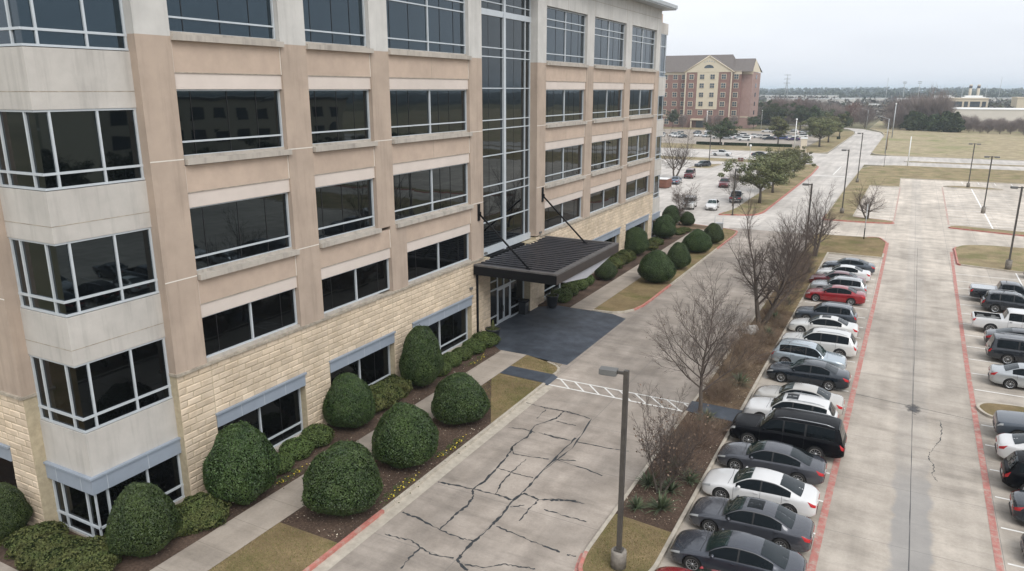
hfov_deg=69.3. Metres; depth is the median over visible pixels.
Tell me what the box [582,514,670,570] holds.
lawn
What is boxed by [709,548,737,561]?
side window
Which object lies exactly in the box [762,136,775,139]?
parked sedan
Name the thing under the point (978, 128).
leafless tree
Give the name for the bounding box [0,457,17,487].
window
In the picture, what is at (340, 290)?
window
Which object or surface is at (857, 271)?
parked sedan
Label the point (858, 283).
parked suv
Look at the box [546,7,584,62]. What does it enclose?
window
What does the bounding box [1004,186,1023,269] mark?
lamp post
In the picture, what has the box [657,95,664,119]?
corner window
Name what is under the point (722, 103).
window
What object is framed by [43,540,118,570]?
shrub
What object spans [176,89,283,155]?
window
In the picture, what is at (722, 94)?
window
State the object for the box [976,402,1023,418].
kerb
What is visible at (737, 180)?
bare tree
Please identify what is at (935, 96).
leafless tree
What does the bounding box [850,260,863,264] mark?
side window
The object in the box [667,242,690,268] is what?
holly bush
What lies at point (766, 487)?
side window
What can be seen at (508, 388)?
grass
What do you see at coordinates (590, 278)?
box shrub
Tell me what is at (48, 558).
shrub
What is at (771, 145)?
clipped hedge
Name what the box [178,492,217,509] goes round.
shrub
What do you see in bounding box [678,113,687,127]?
leafless tree
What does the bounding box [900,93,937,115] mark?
leafless tree
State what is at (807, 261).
dormant shrub
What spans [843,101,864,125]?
leafless tree
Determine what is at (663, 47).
corner window
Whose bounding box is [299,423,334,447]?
box shrub
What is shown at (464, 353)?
box shrub
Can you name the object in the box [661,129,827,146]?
hotel parking lot
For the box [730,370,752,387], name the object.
yucca
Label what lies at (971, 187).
lawn
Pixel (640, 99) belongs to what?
window
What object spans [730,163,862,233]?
access road
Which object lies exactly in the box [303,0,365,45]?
window
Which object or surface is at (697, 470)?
dormant shrub
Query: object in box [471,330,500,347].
box shrub
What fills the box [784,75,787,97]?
pylon
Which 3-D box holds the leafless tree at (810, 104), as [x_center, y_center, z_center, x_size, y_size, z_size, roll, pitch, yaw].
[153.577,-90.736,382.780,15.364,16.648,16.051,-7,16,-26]
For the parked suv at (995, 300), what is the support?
on the parking lot at (867, 522)
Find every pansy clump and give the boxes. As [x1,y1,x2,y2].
[274,473,294,488]
[284,466,305,478]
[377,487,399,505]
[390,481,410,496]
[400,472,419,488]
[431,448,451,461]
[443,443,459,454]
[449,434,466,446]
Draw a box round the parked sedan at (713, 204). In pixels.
[705,199,719,209]
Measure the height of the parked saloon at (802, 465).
1.440 m
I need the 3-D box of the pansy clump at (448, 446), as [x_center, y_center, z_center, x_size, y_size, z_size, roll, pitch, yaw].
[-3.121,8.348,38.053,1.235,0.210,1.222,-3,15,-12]
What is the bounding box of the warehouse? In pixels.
[952,107,1023,122]
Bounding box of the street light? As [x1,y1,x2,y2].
[876,115,889,153]
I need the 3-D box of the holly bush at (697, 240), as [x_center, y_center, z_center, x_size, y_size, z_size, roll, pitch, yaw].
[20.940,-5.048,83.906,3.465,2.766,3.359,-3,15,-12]
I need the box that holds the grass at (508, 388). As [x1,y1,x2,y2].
[212,357,667,570]
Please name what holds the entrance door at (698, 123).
in the hotel building at (697, 87)
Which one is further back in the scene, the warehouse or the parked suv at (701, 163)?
the warehouse
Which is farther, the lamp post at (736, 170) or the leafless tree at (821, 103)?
the leafless tree at (821, 103)
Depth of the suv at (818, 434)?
37.45 m
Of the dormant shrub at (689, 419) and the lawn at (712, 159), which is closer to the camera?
the dormant shrub at (689, 419)
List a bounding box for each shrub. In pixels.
[0,520,69,559]
[14,531,77,570]
[30,534,91,570]
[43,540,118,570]
[91,534,121,564]
[173,503,203,538]
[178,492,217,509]
[190,498,231,531]
[277,452,294,474]
[278,436,314,460]
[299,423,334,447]
[369,379,404,404]
[372,391,391,412]
[385,373,412,397]
[439,360,452,376]
[443,352,461,366]
[451,346,472,360]
[462,338,486,354]
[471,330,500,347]
[553,288,572,302]
[560,282,579,295]
[570,279,588,290]
[584,274,594,284]
[608,256,624,268]
[610,252,629,263]
[617,249,636,261]
[647,241,658,250]
[648,237,663,244]
[649,465,676,481]
[651,429,707,467]
[670,403,719,432]
[671,435,697,449]
[671,445,706,462]
[673,458,708,473]
[674,415,729,448]
[675,229,685,234]
[677,227,691,231]
[687,421,714,436]
[703,371,748,397]
[703,374,733,392]
[703,383,745,403]
[709,417,729,431]
[710,343,759,377]
[723,332,768,360]
[725,337,749,353]
[725,372,748,386]
[730,353,755,367]
[732,322,773,342]
[743,317,767,327]
[743,346,769,364]
[753,326,781,338]
[760,332,778,344]
[761,293,801,314]
[761,304,782,315]
[763,312,788,322]
[764,275,804,304]
[769,314,789,327]
[777,265,814,289]
[783,257,816,277]
[791,245,818,262]
[796,251,818,270]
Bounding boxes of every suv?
[682,195,696,209]
[684,168,695,178]
[694,160,710,166]
[718,177,729,187]
[729,408,846,457]
[737,136,750,140]
[743,392,838,417]
[758,134,770,138]
[771,338,846,369]
[776,135,787,139]
[781,326,857,356]
[787,130,798,133]
[794,301,857,322]
[796,133,808,136]
[810,275,867,293]
[980,289,1023,312]
[985,332,1023,363]
[1000,450,1023,489]
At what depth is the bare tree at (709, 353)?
41.31 m
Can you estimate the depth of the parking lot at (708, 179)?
135.38 m
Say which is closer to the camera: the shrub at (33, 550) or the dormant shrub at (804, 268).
the shrub at (33, 550)
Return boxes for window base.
[64,497,184,538]
[275,433,300,451]
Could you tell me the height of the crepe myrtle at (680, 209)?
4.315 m
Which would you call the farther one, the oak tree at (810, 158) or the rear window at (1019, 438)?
the oak tree at (810, 158)
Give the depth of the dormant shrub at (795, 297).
63.80 m
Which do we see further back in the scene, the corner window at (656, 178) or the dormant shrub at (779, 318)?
the corner window at (656, 178)
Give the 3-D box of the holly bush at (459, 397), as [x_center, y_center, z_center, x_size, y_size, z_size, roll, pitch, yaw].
[-2.837,6.193,40.953,3.402,3.010,3.294,-2,15,-9]
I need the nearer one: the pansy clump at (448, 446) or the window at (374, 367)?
the pansy clump at (448, 446)
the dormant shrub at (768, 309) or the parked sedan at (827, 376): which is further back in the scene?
the dormant shrub at (768, 309)
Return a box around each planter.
[485,320,500,335]
[545,288,558,307]
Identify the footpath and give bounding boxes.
[0,562,17,570]
[150,350,524,570]
[571,229,703,310]
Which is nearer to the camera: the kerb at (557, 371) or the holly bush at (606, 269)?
the kerb at (557, 371)
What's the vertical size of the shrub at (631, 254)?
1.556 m
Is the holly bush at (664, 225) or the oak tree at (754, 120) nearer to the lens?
the holly bush at (664, 225)
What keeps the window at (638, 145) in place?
in the office building at (270, 218)
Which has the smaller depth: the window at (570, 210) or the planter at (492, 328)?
the planter at (492, 328)
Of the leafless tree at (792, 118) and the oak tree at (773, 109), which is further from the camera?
the leafless tree at (792, 118)
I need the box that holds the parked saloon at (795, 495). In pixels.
[702,466,819,516]
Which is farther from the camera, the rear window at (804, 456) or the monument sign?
the monument sign
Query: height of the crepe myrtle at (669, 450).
5.514 m
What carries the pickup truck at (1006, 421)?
on the parking lot at (867, 522)
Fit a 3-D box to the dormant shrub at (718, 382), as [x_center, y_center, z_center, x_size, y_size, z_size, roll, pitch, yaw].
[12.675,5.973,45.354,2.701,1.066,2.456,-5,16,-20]
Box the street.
[661,148,1023,170]
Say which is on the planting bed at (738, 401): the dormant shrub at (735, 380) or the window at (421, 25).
the dormant shrub at (735, 380)
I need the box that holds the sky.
[662,0,1023,90]
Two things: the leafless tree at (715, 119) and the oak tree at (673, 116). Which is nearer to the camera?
the leafless tree at (715, 119)
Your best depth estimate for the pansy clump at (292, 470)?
35.76 m
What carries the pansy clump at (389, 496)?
on the planting bed at (296, 522)
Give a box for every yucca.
[625,493,646,511]
[634,469,658,488]
[641,490,678,515]
[657,475,684,496]
[678,467,701,486]
[693,407,718,420]
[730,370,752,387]
[756,325,776,336]
[772,311,782,318]
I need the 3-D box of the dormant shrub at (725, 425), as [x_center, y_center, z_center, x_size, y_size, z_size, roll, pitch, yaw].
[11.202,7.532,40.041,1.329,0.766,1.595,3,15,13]
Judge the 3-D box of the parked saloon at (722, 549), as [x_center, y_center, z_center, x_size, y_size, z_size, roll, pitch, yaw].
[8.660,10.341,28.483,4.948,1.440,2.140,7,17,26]
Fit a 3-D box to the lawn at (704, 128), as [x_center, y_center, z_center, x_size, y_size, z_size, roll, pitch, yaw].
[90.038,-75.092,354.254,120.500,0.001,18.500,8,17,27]
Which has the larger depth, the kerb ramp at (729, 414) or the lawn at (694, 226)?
the lawn at (694, 226)
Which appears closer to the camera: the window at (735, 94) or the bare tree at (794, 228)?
the bare tree at (794, 228)
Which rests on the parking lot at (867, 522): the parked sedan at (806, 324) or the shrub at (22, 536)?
the parked sedan at (806, 324)
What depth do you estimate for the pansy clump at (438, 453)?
37.43 m
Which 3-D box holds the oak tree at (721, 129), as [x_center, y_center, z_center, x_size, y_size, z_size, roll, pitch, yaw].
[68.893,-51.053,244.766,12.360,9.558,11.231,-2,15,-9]
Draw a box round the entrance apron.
[494,305,624,364]
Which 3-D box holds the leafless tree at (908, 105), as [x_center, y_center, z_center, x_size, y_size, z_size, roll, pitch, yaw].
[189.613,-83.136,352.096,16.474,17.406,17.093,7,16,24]
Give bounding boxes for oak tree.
[665,109,678,121]
[702,117,742,144]
[717,152,792,202]
[746,115,762,128]
[748,147,799,192]
[762,100,790,124]
[766,148,816,183]
[768,116,789,143]
[782,145,813,175]
[785,102,809,129]
[797,116,843,146]
[800,105,834,121]
[811,112,847,141]
[829,111,854,135]
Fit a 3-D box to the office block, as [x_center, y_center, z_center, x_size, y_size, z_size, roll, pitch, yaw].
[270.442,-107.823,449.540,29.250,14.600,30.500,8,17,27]
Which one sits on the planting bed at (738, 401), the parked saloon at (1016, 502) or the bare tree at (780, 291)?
the bare tree at (780, 291)
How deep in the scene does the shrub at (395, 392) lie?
43.30 m
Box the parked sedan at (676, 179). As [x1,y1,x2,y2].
[671,176,681,183]
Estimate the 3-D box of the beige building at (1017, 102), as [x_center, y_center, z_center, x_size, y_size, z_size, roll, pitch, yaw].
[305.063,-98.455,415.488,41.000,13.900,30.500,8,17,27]
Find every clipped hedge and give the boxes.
[696,141,721,144]
[724,142,746,145]
[748,143,792,146]
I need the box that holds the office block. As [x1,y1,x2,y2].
[934,95,988,107]
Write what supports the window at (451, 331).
in the office building at (270, 218)
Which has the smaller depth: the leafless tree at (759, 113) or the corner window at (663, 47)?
the corner window at (663, 47)
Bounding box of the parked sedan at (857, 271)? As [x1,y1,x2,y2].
[816,264,870,280]
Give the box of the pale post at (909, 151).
[907,136,911,165]
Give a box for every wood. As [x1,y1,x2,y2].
[758,93,1023,117]
[759,87,1023,99]
[759,94,1012,120]
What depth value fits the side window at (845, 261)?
74.93 m
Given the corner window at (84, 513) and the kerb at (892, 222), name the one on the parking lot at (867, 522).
the kerb at (892, 222)
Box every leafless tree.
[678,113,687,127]
[703,114,712,124]
[711,113,723,124]
[728,114,739,125]
[757,107,763,121]
[771,97,794,122]
[787,105,798,125]
[790,96,806,121]
[793,95,820,124]
[809,98,828,108]
[822,98,839,111]
[824,103,846,115]
[833,107,847,116]
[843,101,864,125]
[853,101,878,127]
[879,98,908,127]
[880,95,908,126]
[882,112,900,128]
[892,104,912,128]
[898,95,922,114]
[899,89,924,106]
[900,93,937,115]
[920,85,960,112]
[920,101,943,116]
[923,88,961,114]
[965,121,974,131]
[966,117,981,130]
[974,123,986,132]
[979,118,993,131]
[981,119,996,132]
[993,118,1007,133]
[1003,118,1018,133]
[1016,115,1023,130]
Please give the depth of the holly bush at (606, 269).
71.28 m
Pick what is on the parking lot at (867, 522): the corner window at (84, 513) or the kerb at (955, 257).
the kerb at (955, 257)
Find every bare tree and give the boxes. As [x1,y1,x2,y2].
[640,258,803,412]
[661,123,696,175]
[721,158,749,205]
[723,178,822,325]
[739,215,828,293]
[765,198,832,258]
[792,177,843,255]
[846,177,888,218]
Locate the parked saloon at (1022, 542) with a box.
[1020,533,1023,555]
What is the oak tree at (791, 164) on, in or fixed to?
on the lawn at (768, 198)
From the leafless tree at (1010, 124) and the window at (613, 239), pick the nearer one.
the window at (613, 239)
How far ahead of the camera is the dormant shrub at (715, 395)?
43.74 m
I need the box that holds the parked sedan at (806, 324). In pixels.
[788,314,858,337]
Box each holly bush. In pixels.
[0,481,32,539]
[104,482,182,556]
[201,420,279,504]
[301,439,383,516]
[322,372,375,427]
[370,401,439,468]
[399,324,444,387]
[431,372,491,424]
[594,259,617,279]
[624,226,649,254]
[637,250,676,282]
[653,214,676,237]
[662,205,679,223]
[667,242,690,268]
[680,211,694,224]
[681,229,712,252]
[704,223,723,243]
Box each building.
[0,0,677,538]
[662,54,761,127]
[760,95,838,98]
[767,98,854,105]
[835,98,884,103]
[988,98,1011,101]
[1011,97,1023,107]
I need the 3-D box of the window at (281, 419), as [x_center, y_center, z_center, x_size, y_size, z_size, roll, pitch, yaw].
[-12.611,7.145,37.069,0.210,2.730,5.640,8,17,27]
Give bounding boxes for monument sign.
[800,137,807,150]
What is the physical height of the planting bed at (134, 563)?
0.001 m
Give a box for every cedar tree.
[758,102,766,108]
[758,109,770,123]
[899,110,921,130]
[910,112,929,130]
[923,113,942,130]
[936,111,957,131]
[943,111,965,131]
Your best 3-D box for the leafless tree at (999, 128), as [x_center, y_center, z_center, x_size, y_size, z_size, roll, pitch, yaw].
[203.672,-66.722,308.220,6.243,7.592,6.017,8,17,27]
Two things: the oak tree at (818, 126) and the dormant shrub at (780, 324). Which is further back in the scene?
the oak tree at (818, 126)
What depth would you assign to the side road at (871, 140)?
256.06 m
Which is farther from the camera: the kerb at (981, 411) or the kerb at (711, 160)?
the kerb at (711, 160)
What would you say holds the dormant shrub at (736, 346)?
on the planting bed at (738, 401)
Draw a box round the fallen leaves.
[156,309,787,556]
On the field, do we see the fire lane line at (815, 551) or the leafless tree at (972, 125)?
the leafless tree at (972, 125)
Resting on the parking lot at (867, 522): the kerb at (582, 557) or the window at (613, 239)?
the kerb at (582, 557)
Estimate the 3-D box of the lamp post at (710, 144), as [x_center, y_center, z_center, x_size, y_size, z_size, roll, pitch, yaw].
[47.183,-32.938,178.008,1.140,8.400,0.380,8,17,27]
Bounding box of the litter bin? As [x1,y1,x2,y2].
[518,298,529,314]
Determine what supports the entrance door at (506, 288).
in the office building at (270, 218)
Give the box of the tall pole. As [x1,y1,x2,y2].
[891,103,896,137]
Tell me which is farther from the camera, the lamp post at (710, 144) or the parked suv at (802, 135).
the parked suv at (802, 135)
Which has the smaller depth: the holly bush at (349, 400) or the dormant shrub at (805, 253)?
the holly bush at (349, 400)
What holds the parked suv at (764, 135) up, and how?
on the hotel parking lot at (811, 139)
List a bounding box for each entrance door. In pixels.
[498,287,503,323]
[504,284,509,319]
[696,121,702,126]
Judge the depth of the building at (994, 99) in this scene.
904.30 m
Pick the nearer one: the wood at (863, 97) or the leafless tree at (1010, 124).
the leafless tree at (1010, 124)
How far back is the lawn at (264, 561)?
29.57 m
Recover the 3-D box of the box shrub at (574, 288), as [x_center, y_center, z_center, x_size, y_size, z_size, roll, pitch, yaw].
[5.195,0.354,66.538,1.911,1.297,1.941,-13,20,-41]
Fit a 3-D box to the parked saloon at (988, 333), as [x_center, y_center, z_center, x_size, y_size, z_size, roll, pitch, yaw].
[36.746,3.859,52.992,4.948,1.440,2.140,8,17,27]
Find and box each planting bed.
[0,524,87,570]
[111,346,500,570]
[281,379,490,542]
[538,227,693,306]
[615,411,731,531]
[696,308,793,409]
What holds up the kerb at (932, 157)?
on the ground at (858, 125)
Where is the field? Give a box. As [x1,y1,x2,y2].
[870,121,1023,159]
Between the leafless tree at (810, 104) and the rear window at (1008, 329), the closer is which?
the rear window at (1008, 329)
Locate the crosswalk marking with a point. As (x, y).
(620, 391)
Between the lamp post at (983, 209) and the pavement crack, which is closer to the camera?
the pavement crack
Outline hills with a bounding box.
[759,91,1023,106]
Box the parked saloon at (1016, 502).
[1009,490,1023,522]
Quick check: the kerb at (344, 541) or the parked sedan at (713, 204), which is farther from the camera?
the parked sedan at (713, 204)
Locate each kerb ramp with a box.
[500,366,557,384]
[686,401,742,420]
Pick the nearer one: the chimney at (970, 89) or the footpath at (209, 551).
the footpath at (209, 551)
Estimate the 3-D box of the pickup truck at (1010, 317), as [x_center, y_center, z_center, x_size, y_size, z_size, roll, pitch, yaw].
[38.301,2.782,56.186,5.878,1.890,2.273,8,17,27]
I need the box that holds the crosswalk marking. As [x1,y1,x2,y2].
[549,378,688,410]
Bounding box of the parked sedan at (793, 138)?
[786,137,799,140]
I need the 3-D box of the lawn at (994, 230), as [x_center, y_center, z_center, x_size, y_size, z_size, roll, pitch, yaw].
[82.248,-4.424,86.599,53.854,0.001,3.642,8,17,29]
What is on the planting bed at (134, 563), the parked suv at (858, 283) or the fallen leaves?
the fallen leaves
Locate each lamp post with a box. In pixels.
[599,366,629,570]
[707,131,711,160]
[731,169,738,214]
[802,183,812,245]
[840,149,849,212]
[856,133,862,181]
[966,143,980,187]
[981,156,999,213]
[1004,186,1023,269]
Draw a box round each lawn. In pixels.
[209,522,336,570]
[491,373,541,422]
[511,355,556,373]
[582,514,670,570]
[595,228,735,310]
[661,131,853,152]
[661,156,747,161]
[663,127,810,130]
[676,222,706,229]
[694,164,719,167]
[721,164,817,213]
[762,234,885,311]
[825,165,1023,222]
[950,186,994,188]
[950,226,1023,234]
[955,245,1023,271]
[980,403,1023,414]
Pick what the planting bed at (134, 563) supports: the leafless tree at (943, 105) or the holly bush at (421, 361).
the holly bush at (421, 361)
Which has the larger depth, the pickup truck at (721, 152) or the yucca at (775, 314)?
the pickup truck at (721, 152)
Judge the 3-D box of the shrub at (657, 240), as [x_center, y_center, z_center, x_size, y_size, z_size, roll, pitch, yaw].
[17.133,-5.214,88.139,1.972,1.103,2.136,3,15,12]
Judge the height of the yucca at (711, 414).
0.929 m
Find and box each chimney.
[968,85,972,94]
[976,85,980,94]
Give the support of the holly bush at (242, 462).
on the planting bed at (134, 563)
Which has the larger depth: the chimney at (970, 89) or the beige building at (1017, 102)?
the chimney at (970, 89)
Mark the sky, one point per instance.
(839, 44)
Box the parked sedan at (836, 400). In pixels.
[753,382,844,415]
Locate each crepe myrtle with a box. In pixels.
[632,382,733,494]
[671,181,701,206]
[674,195,688,224]
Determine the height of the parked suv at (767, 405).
1.717 m
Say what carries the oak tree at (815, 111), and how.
on the lawn at (704, 128)
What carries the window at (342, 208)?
in the office building at (270, 218)
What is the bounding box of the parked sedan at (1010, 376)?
[988,362,1023,388]
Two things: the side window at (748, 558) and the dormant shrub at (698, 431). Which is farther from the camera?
the dormant shrub at (698, 431)
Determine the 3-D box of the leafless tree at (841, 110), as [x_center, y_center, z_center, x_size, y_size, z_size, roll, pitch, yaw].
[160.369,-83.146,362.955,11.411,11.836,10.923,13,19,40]
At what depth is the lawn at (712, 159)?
198.78 m
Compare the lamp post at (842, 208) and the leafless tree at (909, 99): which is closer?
the lamp post at (842, 208)
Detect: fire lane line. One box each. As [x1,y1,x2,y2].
[807,243,1003,570]
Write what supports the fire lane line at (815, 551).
on the parking lot at (867, 522)
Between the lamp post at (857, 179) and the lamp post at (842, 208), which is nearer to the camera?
the lamp post at (842, 208)
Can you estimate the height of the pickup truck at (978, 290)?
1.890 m
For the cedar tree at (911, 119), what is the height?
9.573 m
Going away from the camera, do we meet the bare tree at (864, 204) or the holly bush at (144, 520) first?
the holly bush at (144, 520)
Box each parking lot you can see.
[574,179,1023,570]
[658,159,816,228]
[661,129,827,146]
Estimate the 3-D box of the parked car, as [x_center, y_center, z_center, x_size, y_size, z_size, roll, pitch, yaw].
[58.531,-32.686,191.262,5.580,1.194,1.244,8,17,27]
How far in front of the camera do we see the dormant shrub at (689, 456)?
36.77 m
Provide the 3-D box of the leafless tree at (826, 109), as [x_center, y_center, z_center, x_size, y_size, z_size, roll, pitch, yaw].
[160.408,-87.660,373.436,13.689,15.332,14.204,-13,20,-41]
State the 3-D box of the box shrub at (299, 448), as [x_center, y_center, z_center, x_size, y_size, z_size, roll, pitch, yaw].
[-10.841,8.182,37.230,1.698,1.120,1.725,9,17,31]
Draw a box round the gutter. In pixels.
[312,385,551,570]
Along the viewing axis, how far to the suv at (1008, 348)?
50.06 m
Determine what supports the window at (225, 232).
in the office building at (270, 218)
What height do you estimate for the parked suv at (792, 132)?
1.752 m
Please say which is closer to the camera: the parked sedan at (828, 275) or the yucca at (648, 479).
the yucca at (648, 479)
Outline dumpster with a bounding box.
[659,177,671,187]
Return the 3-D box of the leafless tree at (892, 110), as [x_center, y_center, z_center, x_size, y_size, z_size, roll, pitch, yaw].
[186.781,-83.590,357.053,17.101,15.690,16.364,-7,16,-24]
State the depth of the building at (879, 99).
883.16 m
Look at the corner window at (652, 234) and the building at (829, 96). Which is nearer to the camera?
the corner window at (652, 234)
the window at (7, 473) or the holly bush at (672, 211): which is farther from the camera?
the holly bush at (672, 211)
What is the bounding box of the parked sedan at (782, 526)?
[689,495,814,552]
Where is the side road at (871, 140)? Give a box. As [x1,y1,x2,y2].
[769,123,883,154]
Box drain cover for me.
[907,405,918,412]
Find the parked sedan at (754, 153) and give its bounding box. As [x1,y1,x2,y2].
[751,151,767,155]
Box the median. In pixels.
[909,161,1022,165]
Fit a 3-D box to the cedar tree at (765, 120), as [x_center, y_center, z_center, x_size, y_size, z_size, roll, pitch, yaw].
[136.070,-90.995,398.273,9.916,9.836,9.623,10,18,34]
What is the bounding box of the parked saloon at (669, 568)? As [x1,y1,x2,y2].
[655,566,718,570]
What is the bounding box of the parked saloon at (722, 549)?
[670,528,806,570]
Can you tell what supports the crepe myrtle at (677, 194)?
on the parking lot at (708, 179)
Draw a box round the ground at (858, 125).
[208,113,882,570]
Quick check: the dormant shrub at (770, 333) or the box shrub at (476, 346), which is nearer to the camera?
the box shrub at (476, 346)
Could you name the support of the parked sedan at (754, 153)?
on the street
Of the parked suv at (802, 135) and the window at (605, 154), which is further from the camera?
the parked suv at (802, 135)
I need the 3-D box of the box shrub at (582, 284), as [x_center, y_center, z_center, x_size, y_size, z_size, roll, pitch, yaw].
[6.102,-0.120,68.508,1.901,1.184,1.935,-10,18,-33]
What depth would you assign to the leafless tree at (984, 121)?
324.99 m
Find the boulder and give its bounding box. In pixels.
[744,325,758,334]
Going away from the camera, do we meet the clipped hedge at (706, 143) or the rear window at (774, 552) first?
the rear window at (774, 552)
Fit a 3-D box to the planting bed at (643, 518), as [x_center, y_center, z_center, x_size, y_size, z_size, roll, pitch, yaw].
[8.390,8.768,36.731,2.560,0.001,12.250,8,17,27]
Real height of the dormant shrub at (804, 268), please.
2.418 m
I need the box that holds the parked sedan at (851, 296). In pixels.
[805,284,865,305]
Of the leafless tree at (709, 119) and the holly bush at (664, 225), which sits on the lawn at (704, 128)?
the leafless tree at (709, 119)
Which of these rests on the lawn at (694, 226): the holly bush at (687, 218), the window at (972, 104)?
the holly bush at (687, 218)
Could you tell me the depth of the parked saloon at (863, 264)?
74.78 m
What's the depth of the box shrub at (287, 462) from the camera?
35.57 m
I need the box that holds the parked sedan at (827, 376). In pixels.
[766,359,850,390]
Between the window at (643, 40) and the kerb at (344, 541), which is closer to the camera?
the kerb at (344, 541)
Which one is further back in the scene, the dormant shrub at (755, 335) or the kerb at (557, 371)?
the dormant shrub at (755, 335)
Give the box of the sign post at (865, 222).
[863,205,867,238]
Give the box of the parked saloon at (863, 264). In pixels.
[822,257,875,272]
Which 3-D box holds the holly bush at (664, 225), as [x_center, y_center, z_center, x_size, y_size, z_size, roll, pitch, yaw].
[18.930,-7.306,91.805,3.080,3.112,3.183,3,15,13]
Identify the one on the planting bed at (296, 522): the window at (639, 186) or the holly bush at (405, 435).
the holly bush at (405, 435)
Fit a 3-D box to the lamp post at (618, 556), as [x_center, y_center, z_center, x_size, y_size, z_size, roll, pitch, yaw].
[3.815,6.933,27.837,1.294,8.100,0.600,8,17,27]
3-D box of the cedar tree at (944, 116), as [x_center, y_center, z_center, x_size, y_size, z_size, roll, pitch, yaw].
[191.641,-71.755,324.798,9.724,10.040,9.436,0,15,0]
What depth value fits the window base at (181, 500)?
30.97 m
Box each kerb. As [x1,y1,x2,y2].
[303,383,544,570]
[548,361,559,375]
[574,234,886,570]
[593,224,737,313]
[661,131,854,152]
[661,156,754,162]
[718,166,818,215]
[822,165,1021,223]
[871,121,1023,160]
[904,161,1023,166]
[943,186,1002,189]
[949,225,1023,235]
[952,245,1022,272]
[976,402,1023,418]
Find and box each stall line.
[765,257,1023,567]
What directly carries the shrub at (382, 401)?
on the planting bed at (134, 563)
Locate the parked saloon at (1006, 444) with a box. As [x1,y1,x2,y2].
[995,433,1023,457]
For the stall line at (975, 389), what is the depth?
47.47 m
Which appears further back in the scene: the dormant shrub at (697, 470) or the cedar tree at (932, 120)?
the cedar tree at (932, 120)
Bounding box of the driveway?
[325,228,808,570]
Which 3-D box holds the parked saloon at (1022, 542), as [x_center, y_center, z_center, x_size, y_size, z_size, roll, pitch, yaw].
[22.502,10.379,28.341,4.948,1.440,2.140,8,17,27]
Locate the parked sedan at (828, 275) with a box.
[809,270,865,282]
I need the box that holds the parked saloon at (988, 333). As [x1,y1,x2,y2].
[984,327,1023,341]
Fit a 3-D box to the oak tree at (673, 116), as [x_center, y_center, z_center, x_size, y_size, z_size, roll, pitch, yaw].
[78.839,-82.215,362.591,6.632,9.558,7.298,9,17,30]
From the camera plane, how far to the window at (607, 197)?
75.36 m
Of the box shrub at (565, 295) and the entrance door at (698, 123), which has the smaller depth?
the box shrub at (565, 295)
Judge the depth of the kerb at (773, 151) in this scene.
230.11 m
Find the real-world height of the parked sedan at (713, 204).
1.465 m
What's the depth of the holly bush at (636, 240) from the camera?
81.34 m
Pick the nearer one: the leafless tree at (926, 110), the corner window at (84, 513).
the corner window at (84, 513)
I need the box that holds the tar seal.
[385,402,618,570]
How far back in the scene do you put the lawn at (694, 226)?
100.02 m
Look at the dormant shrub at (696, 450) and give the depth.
36.55 m
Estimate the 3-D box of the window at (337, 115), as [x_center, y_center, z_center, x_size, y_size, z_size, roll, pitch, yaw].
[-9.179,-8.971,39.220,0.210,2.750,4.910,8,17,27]
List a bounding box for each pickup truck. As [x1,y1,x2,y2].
[711,149,731,155]
[729,190,743,202]
[968,280,1023,298]
[970,308,1023,330]
[992,410,1023,433]
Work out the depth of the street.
194.63 m
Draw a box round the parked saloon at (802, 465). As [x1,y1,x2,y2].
[717,440,826,484]
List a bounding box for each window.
[0,0,128,50]
[0,108,144,190]
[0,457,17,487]
[8,227,158,317]
[29,337,172,433]
[52,453,184,536]
[166,0,275,38]
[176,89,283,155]
[190,192,291,270]
[202,288,297,357]
[218,388,302,447]
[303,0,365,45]
[309,89,370,143]
[315,178,374,239]
[322,259,389,313]
[330,345,390,385]
[386,0,465,53]
[390,89,466,136]
[393,163,467,220]
[407,233,468,281]
[429,308,467,353]
[544,197,580,230]
[544,282,568,296]
[545,144,581,182]
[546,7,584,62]
[546,89,583,122]
[590,185,618,212]
[591,138,620,171]
[592,89,621,118]
[594,17,624,65]
[605,236,615,241]
[625,222,644,232]
[626,176,647,199]
[627,133,649,162]
[629,89,651,115]
[631,26,654,68]
[651,218,656,236]
[653,174,660,198]
[655,135,662,159]
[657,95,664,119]
[659,33,667,76]
[689,74,693,79]
[698,101,702,106]
[708,101,713,106]
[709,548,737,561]
[719,101,724,106]
[720,92,724,97]
[732,92,737,97]
[732,101,736,106]
[735,480,760,490]
[739,550,772,570]
[749,451,772,460]
[761,482,790,497]
[761,539,789,568]
[773,453,800,466]
[780,474,804,496]
[790,446,812,465]
[838,260,849,263]
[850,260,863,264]
[950,101,961,106]
[970,102,979,106]
[996,327,1012,332]
[1012,433,1023,443]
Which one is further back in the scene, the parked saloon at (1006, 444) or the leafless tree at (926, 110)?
the leafless tree at (926, 110)

